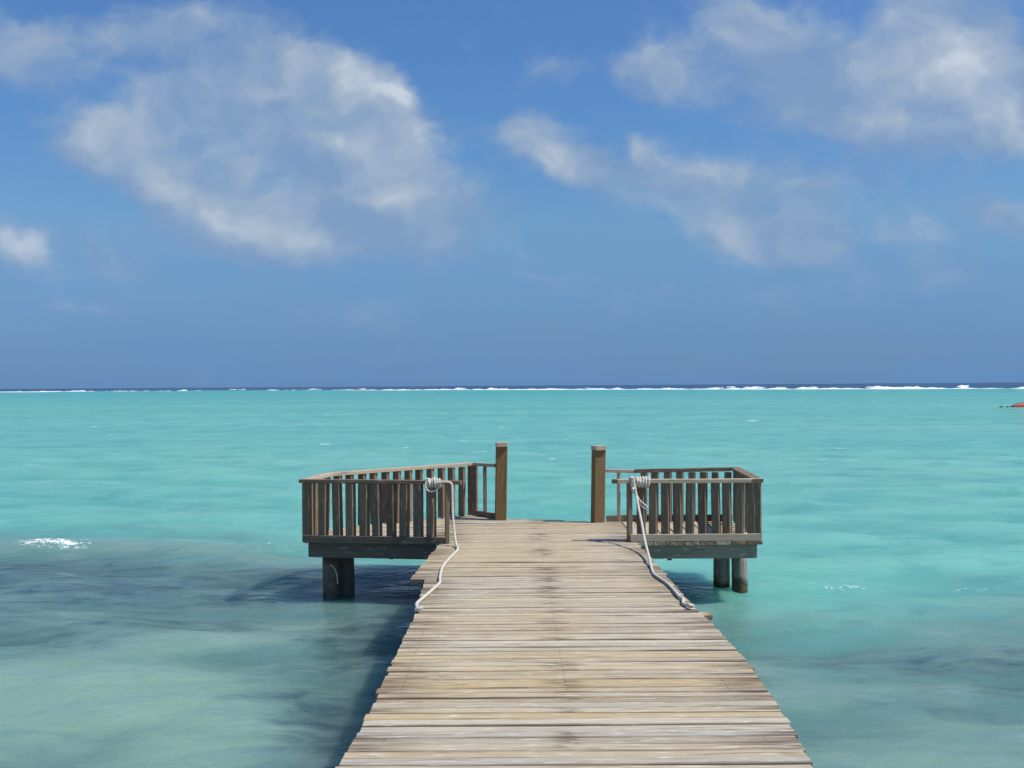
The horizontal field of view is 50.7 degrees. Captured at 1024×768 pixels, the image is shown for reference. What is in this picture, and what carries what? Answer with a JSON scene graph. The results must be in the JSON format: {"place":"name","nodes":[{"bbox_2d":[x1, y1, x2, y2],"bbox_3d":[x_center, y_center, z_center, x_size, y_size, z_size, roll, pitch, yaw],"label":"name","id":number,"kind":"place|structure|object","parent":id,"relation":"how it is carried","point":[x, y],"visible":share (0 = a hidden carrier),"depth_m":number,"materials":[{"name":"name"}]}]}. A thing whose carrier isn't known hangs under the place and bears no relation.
{"place":"outdoors","nodes":[
{"label":"outdoors","id":0,"kind":"place"},
{"bbox_2d":[0,383,1023,767],"bbox_3d":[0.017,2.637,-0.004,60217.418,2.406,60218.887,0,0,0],"label":"water","id":1,"kind":"structure","parent":0,"point":[164,603],"depth_m":16.99,"materials":[{"name":"teal liquid"}]},
{"bbox_2d":[10,385,1023,391],"bbox_3d":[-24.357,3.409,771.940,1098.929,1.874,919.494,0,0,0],"label":"surf","id":2,"kind":"structure","parent":1,"relation":"on","point":[915,387],"depth_m":631.65,"materials":[{"name":"liquid"}]},
{"bbox_2d":[299,442,812,767],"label":"pier","id":3,"kind":"structure","parent":1,"relation":"in","point":[541,643],"depth_m":8.38,"materials":[{"name":"brown wood"}]},
{"bbox_2d":[414,477,458,611],"bbox_3d":[-0.834,1.520,11.093,0.436,0.798,4.182,0,0,0],"label":"rope","id":4,"kind":"object","parent":3,"relation":"on","point":[436,484],"visible":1,"depth_m":12.85,"materials":[{"name":"white fabric"}]},
{"bbox_2d":[629,476,694,607],"bbox_3d":[1.529,1.508,11.141,0.257,0.795,4.101,0,0,1],"label":"rope","id":5,"kind":"object","parent":3,"relation":"on","point":[636,481],"visible":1,"depth_m":12.65,"materials":[{"name":"white fabric"}]},
{"bbox_2d":[1010,402,1023,406],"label":"windsurf sail","id":6,"kind":"object","parent":1,"relation":"on","point":[1021,404],"visible":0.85,"depth_m":115.97,"materials":[{"name":"red fabric"}]},
{"bbox_2d":[0,0,1023,388],"label":"sky","id":7,"kind":"structure","parent":0,"point":[194,193],"materials":[{"name":"blue"}]}
]}

